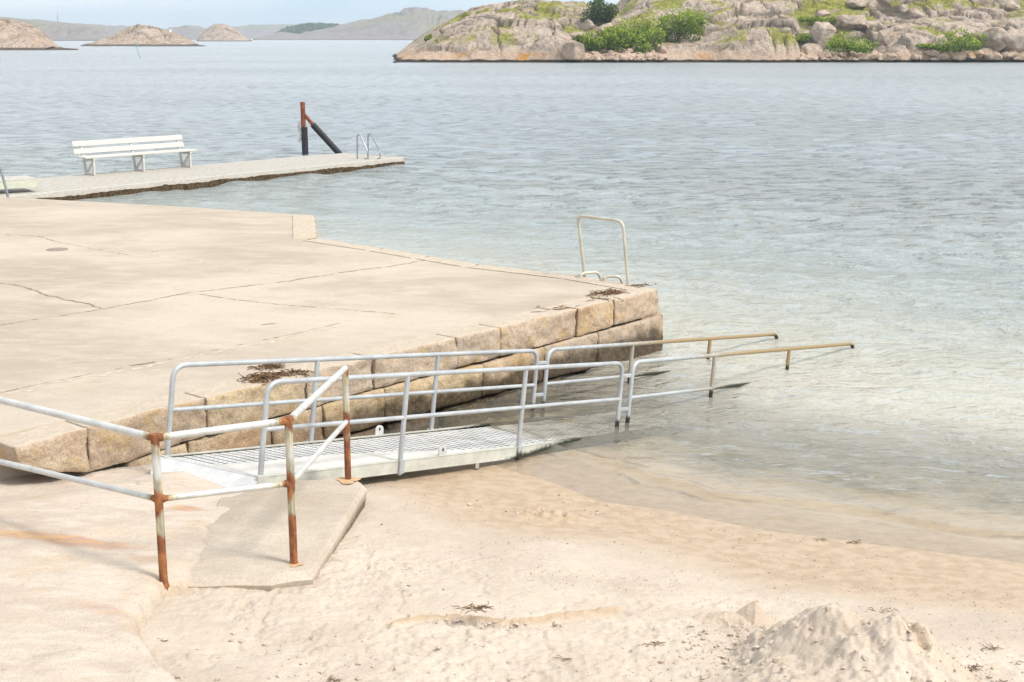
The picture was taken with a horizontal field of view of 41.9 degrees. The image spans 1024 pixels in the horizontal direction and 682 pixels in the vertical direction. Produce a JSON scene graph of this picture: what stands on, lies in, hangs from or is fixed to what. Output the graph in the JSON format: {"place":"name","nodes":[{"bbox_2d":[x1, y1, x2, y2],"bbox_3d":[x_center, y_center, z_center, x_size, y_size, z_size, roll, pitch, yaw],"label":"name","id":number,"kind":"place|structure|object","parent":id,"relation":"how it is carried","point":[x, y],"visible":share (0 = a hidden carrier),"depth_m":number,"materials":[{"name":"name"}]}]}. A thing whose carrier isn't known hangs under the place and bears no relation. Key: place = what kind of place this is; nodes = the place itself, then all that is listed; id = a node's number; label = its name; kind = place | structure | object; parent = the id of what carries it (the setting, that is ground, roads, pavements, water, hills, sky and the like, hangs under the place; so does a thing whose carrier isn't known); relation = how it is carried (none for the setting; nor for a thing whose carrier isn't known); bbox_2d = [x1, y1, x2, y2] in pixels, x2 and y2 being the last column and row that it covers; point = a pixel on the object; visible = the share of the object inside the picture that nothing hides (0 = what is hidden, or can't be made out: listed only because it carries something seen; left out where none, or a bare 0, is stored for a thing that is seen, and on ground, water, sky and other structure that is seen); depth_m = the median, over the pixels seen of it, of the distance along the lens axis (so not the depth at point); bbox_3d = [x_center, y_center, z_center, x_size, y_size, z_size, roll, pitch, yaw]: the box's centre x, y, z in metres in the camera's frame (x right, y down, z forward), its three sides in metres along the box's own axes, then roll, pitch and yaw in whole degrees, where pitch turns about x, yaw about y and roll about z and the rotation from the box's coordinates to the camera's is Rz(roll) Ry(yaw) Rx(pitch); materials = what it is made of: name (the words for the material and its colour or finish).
{"place":"outdoors","nodes":[
{"label":"outdoors","id":0,"kind":"place"},
{"bbox_2d":[0,18,63,49],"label":"skerry","id":1,"kind":"structure","parent":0,"point":[14,34],"depth_m":388.36,"materials":[{"name":"stone"}]},
{"bbox_2d":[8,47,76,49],"bbox_3d":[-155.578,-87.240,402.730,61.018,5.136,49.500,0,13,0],"label":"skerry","id":2,"kind":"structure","parent":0,"point":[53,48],"depth_m":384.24,"materials":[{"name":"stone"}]},
{"bbox_2d":[16,19,113,40],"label":"hills","id":3,"kind":"structure","parent":0,"point":[60,31],"depth_m":1341.01,"materials":[{"name":"stone"}]},
{"bbox_2d":[0,17,205,39],"bbox_3d":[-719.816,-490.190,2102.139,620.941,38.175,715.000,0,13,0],"label":"hills","id":4,"kind":"structure","parent":0,"point":[191,32],"depth_m":1921.58,"materials":[{"name":"stone"}]},
{"bbox_2d":[81,24,198,45],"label":"lighthouse islet","id":5,"kind":"object","parent":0,"point":[138,34],"visible":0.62,"depth_m":565.69,"materials":[{"name":"beige stone"}]},
{"bbox_2d":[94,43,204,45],"bbox_3d":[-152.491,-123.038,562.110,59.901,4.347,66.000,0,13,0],"label":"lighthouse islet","id":6,"kind":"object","parent":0,"point":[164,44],"visible":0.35,"depth_m":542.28,"materials":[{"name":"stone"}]},
{"bbox_2d":[205,24,296,38],"bbox_3d":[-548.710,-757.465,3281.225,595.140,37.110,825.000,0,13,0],"label":"hills","id":7,"kind":"structure","parent":0,"point":[253,31],"depth_m":3050.01,"materials":[{"name":"stone"}]},
{"bbox_2d":[0,0,619,28],"label":"sky","id":8,"kind":"structure","parent":0,"point":[164,14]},
{"bbox_2d":[280,31,418,39],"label":"hills","id":9,"kind":"structure","parent":0,"point":[356,36],"depth_m":1631.76,"materials":[{"name":"stone"}]},
{"bbox_2d":[250,7,465,39],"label":"hills","id":10,"kind":"structure","parent":0,"point":[415,21],"depth_m":1712.66,"materials":[{"name":"grey stone"}]},
{"bbox_2d":[273,22,339,33],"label":"woods","id":11,"kind":"object","parent":10,"relation":"on","point":[302,28],"visible":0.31,"depth_m":1923.01,"materials":[{"name":"green plant"}]},
{"bbox_2d":[0,40,1023,529],"bbox_3d":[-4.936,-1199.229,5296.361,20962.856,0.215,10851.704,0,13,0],"label":"sea","id":12,"kind":"structure","parent":0,"point":[872,212],"depth_m":33.62,"materials":[{"name":"blue liquid"}]},
{"bbox_2d":[0,153,404,200],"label":"floating jetty","id":13,"kind":"object","parent":12,"relation":"on","point":[82,186],"visible":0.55,"depth_m":34.62,"materials":[{"name":"beige concrete"}]},
{"bbox_2d":[0,175,37,188],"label":"raised platform","id":14,"kind":"structure","parent":13,"relation":"on","point":[23,181],"depth_m":30.58,"materials":[{"name":"metal"}]},
{"bbox_2d":[0,165,8,196],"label":"grab rail","id":15,"kind":"object","parent":14,"relation":"attached to","point":[4,183],"visible":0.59,"depth_m":29.38,"materials":[{"name":"metal"}]},
{"bbox_2d":[71,135,196,175],"bbox_3d":[-9.985,-4.948,35.550,0.683,0.870,3.376,11,17,41],"label":"park bench","id":16,"kind":"object","parent":13,"relation":"on","point":[82,151],"visible":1,"depth_m":35.51,"materials":[{"name":"white paint"}]},
{"bbox_2d":[356,133,380,158],"bbox_3d":[-4.098,-5.286,39.214,0.777,1.538,0.530,10,16,38],"label":"jetty ladder","id":17,"kind":"object","parent":13,"relation":"attached to","point":[367,148],"visible":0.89,"depth_m":39.09,"materials":[{"name":"metal"}]},
{"bbox_2d":[196,23,251,40],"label":"round skerry","id":18,"kind":"structure","parent":12,"relation":"on","point":[218,32],"depth_m":1133.48,"materials":[{"name":"stone"}]},
{"bbox_2d":[298,102,341,154],"bbox_3d":[-5.929,-6.118,43.236,1.917,3.179,0.227,-4,13,-15],"label":"mooring post","id":19,"kind":"object","parent":12,"relation":"in","point":[324,137],"visible":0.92,"depth_m":42.88,"materials":[{"name":"metal"}]},
{"bbox_2d":[140,399,1023,681],"bbox_3d":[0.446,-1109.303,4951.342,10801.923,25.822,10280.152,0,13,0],"label":"beach","id":20,"kind":"structure","parent":0,"point":[940,581],"depth_m":9.00,"materials":[{"name":"beige sand"}]},
{"bbox_2d":[0,463,243,681],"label":"shore rock","id":21,"kind":"object","parent":20,"relation":"on","point":[84,592],"visible":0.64,"depth_m":8.02,"materials":[{"name":"beige stone"}]},
{"bbox_2d":[188,477,366,590],"bbox_3d":[-1.633,1.347,9.137,1.097,0.331,2.191,0,13,0],"label":"concrete footing","id":22,"kind":"object","parent":20,"relation":"on","point":[247,541],"visible":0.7,"depth_m":8.84,"materials":[{"name":"beige concrete"}]},
{"bbox_2d":[0,366,350,590],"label":"rusty railing","id":23,"kind":"object","parent":22,"relation":"on","point":[158,498],"visible":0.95,"depth_m":8.10,"materials":[{"name":"grey metal"}]},
{"bbox_2d":[0,197,662,479],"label":"stone quay","id":24,"kind":"structure","parent":20,"relation":"on","point":[115,313],"depth_m":14.54,"materials":[{"name":"concrete"}]},
{"bbox_2d":[237,368,283,384],"bbox_3d":[-2.211,0.312,11.796,0.386,0.070,0.396,7,15,29],"label":"seaweed clump","id":25,"kind":"object","parent":24,"relation":"on","point":[257,377],"visible":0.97,"depth_m":11.78,"materials":[{"name":"plant"}]},
{"bbox_2d":[247,363,284,370],"bbox_3d":[-2.239,0.226,12.220,0.368,0.050,0.284,-5,14,-20],"label":"seaweed clump","id":26,"kind":"object","parent":24,"relation":"on","point":[273,366],"visible":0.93,"depth_m":12.21,"materials":[{"name":"plant"}]},
{"bbox_2d":[261,368,313,376],"bbox_3d":[-2.031,0.274,11.987,0.550,0.060,0.262,-4,13,-18],"label":"seaweed clump","id":27,"kind":"object","parent":24,"relation":"on","point":[286,373],"visible":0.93,"depth_m":11.96,"materials":[{"name":"plant"}]},
{"bbox_2d":[534,305,579,311],"bbox_3d":[0.537,-0.378,14.927,0.804,0.028,0.318,-5,14,-19],"label":"seaweed strand","id":28,"kind":"object","parent":24,"relation":"on","point":[561,308],"visible":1,"depth_m":14.86},
{"bbox_2d":[577,215,629,284],"bbox_3d":[1.228,-0.560,16.732,0.918,2.010,0.366,11,17,40],"label":"bathing ladder","id":29,"kind":"object","parent":24,"relation":"attached to","point":[583,274],"visible":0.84,"depth_m":16.56,"materials":[{"name":"metal"}]},
{"bbox_2d":[586,295,623,301],"bbox_3d":[1.059,-0.506,15.482,0.441,0.033,0.478,0,13,0],"label":"seaweed strand","id":30,"kind":"object","parent":24,"relation":"on","point":[592,296],"visible":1,"depth_m":15.43},
{"bbox_2d":[585,288,628,296],"bbox_3d":[1.103,-0.582,15.761,0.569,0.056,0.372,-10,16,-37],"label":"seaweed clump","id":31,"kind":"object","parent":24,"relation":"on","point":[611,292],"visible":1,"depth_m":15.75,"materials":[{"name":"plant"}]},
{"bbox_2d":[610,283,656,288],"bbox_3d":[1.509,-0.672,16.202,0.682,0.037,0.224,-9,16,-35],"label":"seaweed strand","id":32,"kind":"object","parent":24,"relation":"on","point":[640,285],"visible":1,"depth_m":16.22},
{"bbox_2d":[326,674,341,681],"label":"seaweed strand","id":33,"kind":"object","parent":20,"relation":"on","point":[331,678],"visible":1,"depth_m":6.81},
{"bbox_2d":[151,349,697,487],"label":"access ramp","id":34,"kind":"structure","parent":20,"relation":"on","point":[379,453],"depth_m":11.47,"materials":[{"name":"metal"}]},
{"bbox_2d":[536,333,777,420],"bbox_3d":[1.786,0.535,15.253,0.043,1.617,4.531,12,17,42],"label":"submerged handrail","id":35,"kind":"object","parent":34,"relation":"attached to","point":[546,383],"visible":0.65,"depth_m":14.53,"materials":[{"name":"grey metal"}]},
{"bbox_2d":[621,342,854,441],"bbox_3d":[2.600,0.653,14.696,0.043,1.617,4.531,12,17,42],"label":"submerged handrail","id":36,"kind":"object","parent":34,"relation":"attached to","point":[711,388],"visible":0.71,"depth_m":13.99,"materials":[{"name":"grey metal"}]},
{"bbox_2d":[452,602,493,613],"bbox_3d":[-0.215,1.512,7.612,0.218,0.020,0.178,-6,14,-23],"label":"seaweed strand","id":37,"kind":"object","parent":20,"relation":"on","point":[479,607],"visible":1,"depth_m":7.61},
{"bbox_2d":[154,503,1023,681],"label":"sand clods","id":38,"kind":"object","parent":20,"relation":"on","point":[737,629],"visible":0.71,"depth_m":7.15,"materials":[{"name":"beige sand"}]},
{"bbox_2d":[288,478,1015,681],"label":"beach crumbs","id":39,"kind":"object","parent":20,"relation":"on","point":[646,580],"visible":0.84,"depth_m":8.73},
{"bbox_2d":[642,641,665,646],"bbox_3d":[0.783,1.668,7.385,0.132,0.010,0.075,-9,16,-35],"label":"seaweed strand","id":40,"kind":"object","parent":20,"relation":"on","point":[655,643],"visible":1,"depth_m":7.39},
{"bbox_2d":[691,601,779,628],"bbox_3d":[1.344,1.616,7.892,0.618,0.184,0.384,0,13,0],"label":"sand cone","id":41,"kind":"object","parent":20,"relation":"on","point":[753,614],"visible":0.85,"depth_m":7.84,"materials":[{"name":"sand"}]},
{"bbox_2d":[694,603,988,681],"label":"sand pile","id":42,"kind":"object","parent":20,"relation":"on","point":[794,647],"visible":0.99,"depth_m":6.70,"materials":[{"name":"beige sand"}]},
{"bbox_2d":[869,607,897,613],"bbox_3d":[2.260,1.654,8.231,0.227,0.009,0.113,-3,13,-11],"label":"seaweed strand","id":43,"kind":"object","parent":20,"relation":"on","point":[883,609],"visible":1,"depth_m":8.24},
{"bbox_2d":[967,663,983,670],"bbox_3d":[2.472,1.760,7.205,0.163,0.010,0.090,-4,13,-15],"label":"seaweed strand","id":44,"kind":"object","parent":20,"relation":"on","point":[973,666],"visible":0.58,"depth_m":7.21},
{"bbox_2d":[981,643,1003,650],"bbox_3d":[2.693,1.731,7.564,0.137,0.010,0.103,-7,14,-27],"label":"seaweed strand","id":45,"kind":"object","parent":20,"relation":"on","point":[992,647],"visible":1,"depth_m":7.56},
{"bbox_2d":[392,0,1023,62],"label":"rocky island","id":46,"kind":"structure","parent":0,"point":[734,31],"depth_m":208.19,"materials":[{"name":"grey stone"}]},
{"bbox_2d":[424,34,431,40],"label":"shrub","id":47,"kind":"object","parent":46,"relation":"on","point":[427,37],"visible":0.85,"depth_m":218.02,"materials":[{"name":"green plant"}]},
{"bbox_2d":[562,40,584,62],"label":"boulder","id":48,"kind":"object","parent":46,"relation":"on","point":[573,51],"visible":1,"depth_m":195.72,"materials":[{"name":"stone"}]},
{"bbox_2d":[570,35,583,42],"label":"shrub","id":49,"kind":"object","parent":46,"relation":"on","point":[573,38],"visible":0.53,"depth_m":201.80,"materials":[{"name":"green plant"}]},
{"bbox_2d":[574,31,599,51],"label":"shrub","id":50,"kind":"object","parent":46,"relation":"on","point":[587,42],"visible":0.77,"depth_m":200.48,"materials":[{"name":"green plant"}]},
{"bbox_2d":[580,19,594,29],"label":"boulder","id":51,"kind":"object","parent":46,"relation":"on","point":[587,24],"visible":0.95,"depth_m":209.78,"materials":[{"name":"stone"}]},
{"bbox_2d":[580,0,618,23],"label":"tree","id":52,"kind":"object","parent":46,"relation":"on","point":[597,11],"visible":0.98,"depth_m":211.03,"materials":[{"name":"green plant"}]},
{"bbox_2d":[598,22,612,31],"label":"boulder","id":53,"kind":"object","parent":46,"relation":"on","point":[601,27],"visible":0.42,"depth_m":208.19,"materials":[{"name":"stone"}]},
{"bbox_2d":[605,56,613,60],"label":"boulder","id":54,"kind":"object","parent":46,"relation":"on","point":[608,58],"visible":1,"depth_m":197.25,"materials":[{"name":"stone"}]},
{"bbox_2d":[593,26,629,52],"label":"shrub","id":55,"kind":"object","parent":46,"relation":"on","point":[605,37],"visible":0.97,"depth_m":200.74,"materials":[{"name":"green plant"}]},
{"bbox_2d":[604,25,633,41],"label":"shrub","id":56,"kind":"object","parent":46,"relation":"on","point":[623,27],"visible":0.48,"depth_m":203.57,"materials":[{"name":"green plant"}]},
{"bbox_2d":[619,55,625,61],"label":"boulder","id":57,"kind":"object","parent":46,"relation":"on","point":[623,57],"visible":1,"depth_m":197.08,"materials":[{"name":"stone"}]},
{"bbox_2d":[613,28,644,49],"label":"shrub","id":58,"kind":"object","parent":46,"relation":"on","point":[630,39],"visible":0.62,"depth_m":202.38,"materials":[{"name":"green plant"}]},
{"bbox_2d":[615,18,656,41],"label":"shrub","id":59,"kind":"object","parent":46,"relation":"on","point":[634,25],"visible":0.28,"depth_m":210.10,"materials":[{"name":"green plant"}]},
{"bbox_2d":[633,57,639,62],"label":"boulder","id":60,"kind":"object","parent":46,"relation":"on","point":[636,59],"visible":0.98,"depth_m":196.55,"materials":[{"name":"stone"}]},
{"bbox_2d":[636,54,644,57],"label":"boulder","id":61,"kind":"object","parent":46,"relation":"on","point":[640,55],"visible":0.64,"depth_m":198.76,"materials":[{"name":"stone"}]},
{"bbox_2d":[645,54,653,59],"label":"boulder","id":62,"kind":"object","parent":46,"relation":"on","point":[647,56],"visible":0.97,"depth_m":198.17,"materials":[{"name":"stone"}]},
{"bbox_2d":[634,26,666,52],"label":"shrub","id":63,"kind":"object","parent":46,"relation":"on","point":[646,37],"visible":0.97,"depth_m":201.26,"materials":[{"name":"green plant"}]},
{"bbox_2d":[652,24,671,41],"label":"shrub","id":64,"kind":"object","parent":46,"relation":"on","point":[664,35],"visible":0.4,"depth_m":208.60,"materials":[{"name":"green plant"}]},
{"bbox_2d":[658,46,666,53],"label":"boulder","id":65,"kind":"object","parent":46,"relation":"on","point":[661,49],"visible":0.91,"depth_m":201.17,"materials":[{"name":"stone"}]},
{"bbox_2d":[641,5,709,42],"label":"shrub","id":66,"kind":"object","parent":46,"relation":"on","point":[678,26],"visible":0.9,"depth_m":207.85,"materials":[{"name":"green plant"}]},
{"bbox_2d":[685,12,711,31],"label":"shrub","id":67,"kind":"object","parent":46,"relation":"on","point":[700,18],"visible":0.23,"depth_m":216.87,"materials":[{"name":"green plant"}]},
{"bbox_2d":[797,56,806,61],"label":"boulder","id":68,"kind":"object","parent":46,"relation":"on","point":[801,59],"visible":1,"depth_m":197.76,"materials":[{"name":"stone"}]},
{"bbox_2d":[793,33,811,41],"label":"shrub","id":69,"kind":"object","parent":46,"relation":"on","point":[805,37],"visible":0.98,"depth_m":202.94,"materials":[{"name":"green plant"}]},
{"bbox_2d":[801,43,821,53],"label":"boulder","id":70,"kind":"object","parent":46,"relation":"on","point":[812,47],"visible":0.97,"depth_m":200.46,"materials":[{"name":"stone"}]},
{"bbox_2d":[811,54,817,60],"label":"boulder","id":71,"kind":"object","parent":46,"relation":"on","point":[815,57],"visible":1,"depth_m":198.61,"materials":[{"name":"stone"}]},
{"bbox_2d":[797,15,836,24],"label":"shrub","id":72,"kind":"object","parent":46,"relation":"on","point":[831,20],"visible":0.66,"depth_m":210.63,"materials":[{"name":"green plant"}]},
{"bbox_2d":[817,53,824,58],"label":"boulder","id":73,"kind":"object","parent":46,"relation":"on","point":[820,55],"visible":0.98,"depth_m":199.64,"materials":[{"name":"stone"}]},
{"bbox_2d":[810,22,836,46],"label":"boulder","id":74,"kind":"object","parent":46,"relation":"on","point":[821,33],"visible":0.68,"depth_m":203.56,"materials":[{"name":"stone"}]},
{"bbox_2d":[816,10,830,16],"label":"boulder","id":75,"kind":"object","parent":46,"relation":"on","point":[821,13],"visible":0.81,"depth_m":214.91,"materials":[{"name":"stone"}]},
{"bbox_2d":[830,56,841,61],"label":"boulder","id":76,"kind":"object","parent":46,"relation":"on","point":[835,58],"visible":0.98,"depth_m":198.71,"materials":[{"name":"stone"}]},
{"bbox_2d":[827,36,846,48],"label":"shrub","id":77,"kind":"object","parent":46,"relation":"on","point":[831,40],"visible":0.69,"depth_m":201.71,"materials":[{"name":"green plant"}]},
{"bbox_2d":[837,52,846,57],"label":"boulder","id":78,"kind":"object","parent":46,"relation":"on","point":[841,55],"visible":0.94,"depth_m":200.13,"materials":[{"name":"stone"}]},
{"bbox_2d":[823,32,878,54],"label":"shrub","id":79,"kind":"object","parent":46,"relation":"on","point":[854,46],"visible":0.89,"depth_m":199.40,"materials":[{"name":"green plant"}]},
{"bbox_2d":[836,15,868,30],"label":"boulder","id":80,"kind":"object","parent":46,"relation":"on","point":[854,22],"visible":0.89,"depth_m":206.31,"materials":[{"name":"stone"}]},
{"bbox_2d":[851,58,858,62],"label":"boulder","id":81,"kind":"object","parent":46,"relation":"on","point":[855,60],"visible":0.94,"depth_m":197.68,"materials":[{"name":"stone"}]},
{"bbox_2d":[846,0,868,7],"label":"boulder","id":82,"kind":"object","parent":46,"relation":"on","point":[856,3],"visible":1,"depth_m":223.62,"materials":[{"name":"stone"}]},
{"bbox_2d":[868,54,878,59],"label":"boulder","id":83,"kind":"object","parent":46,"relation":"on","point":[874,57],"visible":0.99,"depth_m":199.83,"materials":[{"name":"stone"}]},
{"bbox_2d":[877,56,883,61],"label":"boulder","id":84,"kind":"object","parent":46,"relation":"on","point":[880,59],"visible":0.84,"depth_m":198.16,"materials":[{"name":"stone"}]},
{"bbox_2d":[877,31,889,45],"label":"boulder","id":85,"kind":"object","parent":46,"relation":"on","point":[883,38],"visible":0.96,"depth_m":203.28,"materials":[{"name":"stone"}]},
{"bbox_2d":[882,53,897,62],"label":"boulder","id":86,"kind":"object","parent":46,"relation":"on","point":[886,58],"visible":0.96,"depth_m":197.72,"materials":[{"name":"stone"}]},
{"bbox_2d":[887,53,897,57],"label":"boulder","id":87,"kind":"object","parent":46,"relation":"on","point":[892,55],"visible":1,"depth_m":197.34,"materials":[{"name":"stone"}]},
{"bbox_2d":[910,53,918,61],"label":"boulder","id":88,"kind":"object","parent":46,"relation":"on","point":[914,57],"visible":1,"depth_m":197.54,"materials":[{"name":"stone"}]},
{"bbox_2d":[916,43,947,50],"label":"shrub","id":89,"kind":"object","parent":46,"relation":"on","point":[930,46],"visible":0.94,"depth_m":197.93,"materials":[{"name":"green plant"}]},
{"bbox_2d":[929,49,939,56],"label":"boulder","id":90,"kind":"object","parent":46,"relation":"on","point":[934,52],"visible":1,"depth_m":197.81,"materials":[{"name":"stone"}]},
{"bbox_2d":[930,57,942,62],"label":"boulder","id":91,"kind":"object","parent":46,"relation":"on","point":[934,59],"visible":0.74,"depth_m":197.96,"materials":[{"name":"stone"}]},
{"bbox_2d":[937,53,948,60],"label":"boulder","id":92,"kind":"object","parent":46,"relation":"on","point":[943,56],"visible":1,"depth_m":197.75,"materials":[{"name":"stone"}]},
{"bbox_2d":[951,53,966,61],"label":"boulder","id":93,"kind":"object","parent":46,"relation":"on","point":[959,57],"visible":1,"depth_m":197.59,"materials":[{"name":"stone"}]},
{"bbox_2d":[935,28,988,51],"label":"shrub","id":94,"kind":"object","parent":46,"relation":"on","point":[968,41],"visible":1,"depth_m":196.48,"materials":[{"name":"green plant"}]},
{"bbox_2d":[966,52,975,58],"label":"boulder","id":95,"kind":"object","parent":46,"relation":"on","point":[970,55],"visible":1,"depth_m":198.02,"materials":[{"name":"stone"}]},
{"bbox_2d":[972,30,985,40],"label":"boulder","id":96,"kind":"object","parent":46,"relation":"on","point":[978,36],"visible":0.11,"depth_m":203.63,"materials":[{"name":"stone"}]},
{"bbox_2d":[975,49,983,58],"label":"boulder","id":97,"kind":"object","parent":46,"relation":"on","point":[979,54],"visible":1,"depth_m":198.06,"materials":[{"name":"stone"}]},
{"bbox_2d":[984,50,992,60],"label":"boulder","id":98,"kind":"object","parent":46,"relation":"on","point":[988,55],"visible":1,"depth_m":197.31,"materials":[{"name":"stone"}]},
{"bbox_2d":[981,27,1006,51],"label":"boulder","id":99,"kind":"object","parent":46,"relation":"on","point":[995,35],"visible":0.68,"depth_m":199.33,"materials":[{"name":"stone"}]},
{"bbox_2d":[991,51,1001,60],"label":"boulder","id":100,"kind":"object","parent":46,"relation":"on","point":[997,56],"visible":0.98,"depth_m":197.36,"materials":[{"name":"stone"}]},
{"bbox_2d":[1002,0,1019,11],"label":"boulder","id":101,"kind":"object","parent":46,"relation":"on","point":[1009,5],"visible":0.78,"depth_m":220.99,"materials":[{"name":"stone"}]},
{"bbox_2d":[1006,52,1015,57],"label":"boulder","id":102,"kind":"object","parent":46,"relation":"on","point":[1012,54],"visible":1,"depth_m":198.26,"materials":[{"name":"stone"}]},
{"bbox_2d":[1002,28,1023,51],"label":"boulder","id":103,"kind":"object","parent":46,"relation":"on","point":[1013,39],"visible":0.94,"depth_m":198.01,"materials":[{"name":"stone"}]},
{"bbox_2d":[1008,50,1018,56],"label":"boulder","id":104,"kind":"object","parent":46,"relation":"on","point":[1016,54],"visible":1,"depth_m":198.39,"materials":[{"name":"stone"}]},
{"bbox_2d":[1012,54,1023,61],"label":"boulder","id":105,"kind":"object","parent":46,"relation":"on","point":[1019,58],"visible":1,"depth_m":198.22,"materials":[{"name":"stone"}]}
]}

